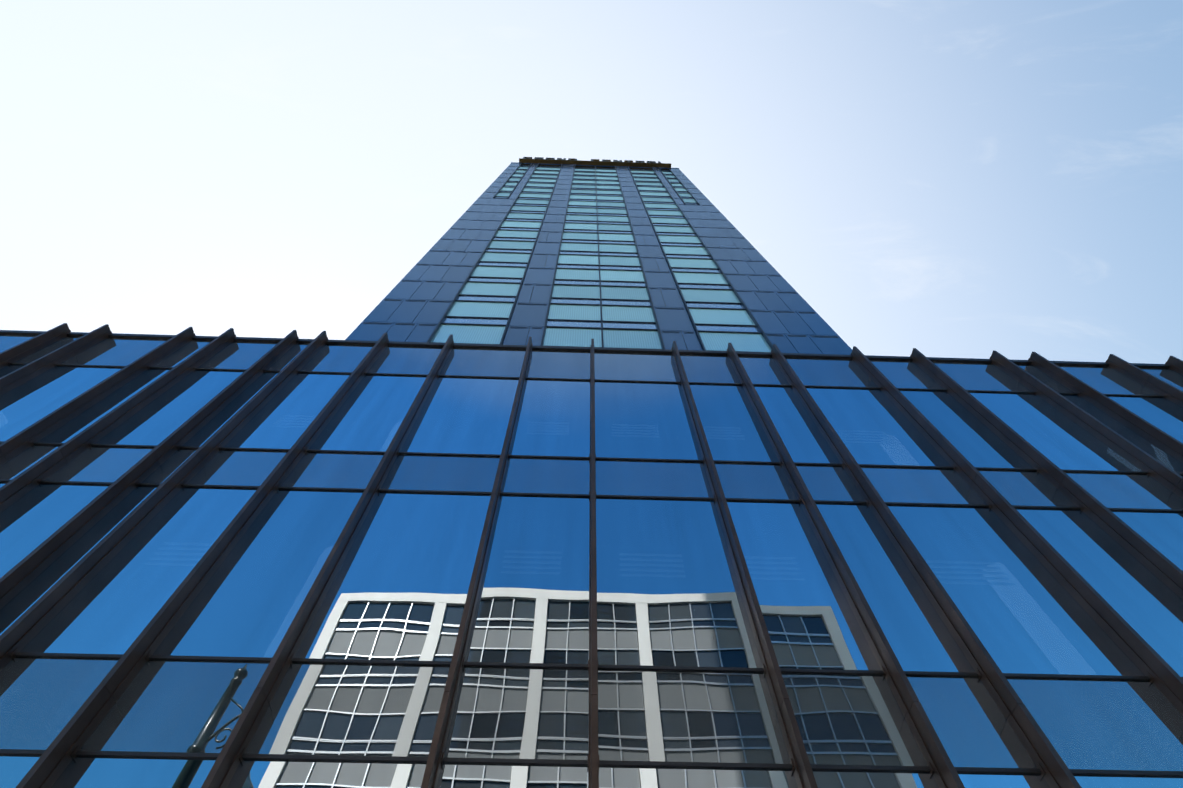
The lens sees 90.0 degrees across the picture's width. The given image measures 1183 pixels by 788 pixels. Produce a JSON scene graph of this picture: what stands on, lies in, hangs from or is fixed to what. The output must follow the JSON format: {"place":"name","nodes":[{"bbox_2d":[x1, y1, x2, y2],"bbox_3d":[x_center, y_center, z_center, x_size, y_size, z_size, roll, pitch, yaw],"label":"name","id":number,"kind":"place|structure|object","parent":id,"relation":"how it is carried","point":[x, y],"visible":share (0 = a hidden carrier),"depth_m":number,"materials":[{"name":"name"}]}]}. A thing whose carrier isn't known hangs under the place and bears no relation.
{"place":"outdoors","nodes":[
{"label":"outdoors","id":0,"kind":"place"},
{"bbox_2d":[0,330,1182,776],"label":"podium mullions","id":1,"kind":"object","parent":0,"point":[582,762],"visible":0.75,"depth_m":10.01,"materials":[{"name":"black metal"}]},
{"bbox_2d":[0,365,1182,787],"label":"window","id":2,"kind":"structure","parent":1,"relation":"in","point":[668,591],"depth_m":8.87,"materials":[{"name":"blue glass"}]},
{"bbox_2d":[0,323,1182,787],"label":"podium fins","id":3,"kind":"object","parent":1,"relation":"attached to","point":[80,727],"visible":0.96,"depth_m":9.31,"materials":[{"name":"black metal"}]},
{"bbox_2d":[0,657,1182,770],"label":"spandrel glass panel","id":4,"kind":"object","parent":1,"relation":"in","point":[189,706],"visible":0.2,"depth_m":6.69,"materials":[{"name":"blue glass"}]},
{"bbox_2d":[0,334,1182,509],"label":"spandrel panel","id":5,"kind":"object","parent":1,"relation":"in","point":[548,475],"visible":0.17,"depth_m":11.02,"materials":[{"name":"blue glass"}]},
{"bbox_2d":[0,0,1182,363],"label":"sky","id":6,"kind":"structure","parent":0,"point":[936,178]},
{"bbox_3d":[-0.501,14.827,15.015,60.000,16.040,27.574,2,-62,-1],"label":"podium","id":7,"kind":"object","parent":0,"visible":0},
{"bbox_2d":[345,162,851,354],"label":"tower panels","id":8,"kind":"object","parent":7,"relation":"on","point":[771,321],"visible":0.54,"depth_m":32.92,"materials":[{"name":"blue glass"}]},
{"bbox_2d":[521,164,668,169],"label":"dark tower windows","id":9,"kind":"structure","parent":8,"relation":"in","point":[596,166],"depth_m":75.06,"materials":[{"name":"black glass"}]},
{"bbox_2d":[519,157,670,167],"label":"rooftop sign","id":10,"kind":"object","parent":8,"relation":"attached to","point":[591,162],"visible":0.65,"depth_m":76.11,"materials":[{"name":"black metal"}]},
{"bbox_2d":[427,163,772,351],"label":"tower frames","id":11,"kind":"structure","parent":8,"relation":"in","point":[757,325],"depth_m":36.08,"materials":[{"name":"black metal"}]},
{"bbox_2d":[431,167,771,351],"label":"windows","id":12,"kind":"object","parent":11,"relation":"in","point":[475,334],"visible":0.38,"depth_m":33.23,"materials":[{"name":"teal glass"}]},
{"bbox_2d":[443,166,759,331],"bbox_3d":[0.473,-13.374,46.227,18.720,62.790,0.030,2,-62,-1],"label":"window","id":13,"kind":"structure","parent":11,"relation":"in","point":[605,324],"depth_m":32.87,"materials":[{"name":"teal glass"}]},
{"bbox_2d":[363,166,838,337],"bbox_3d":[0.474,-14.554,48.352,21.300,62.230,0.026,2,-62,-1],"label":"joint","id":14,"kind":"object","parent":8,"relation":"in","point":[556,254],"visible":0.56,"depth_m":34.65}
]}

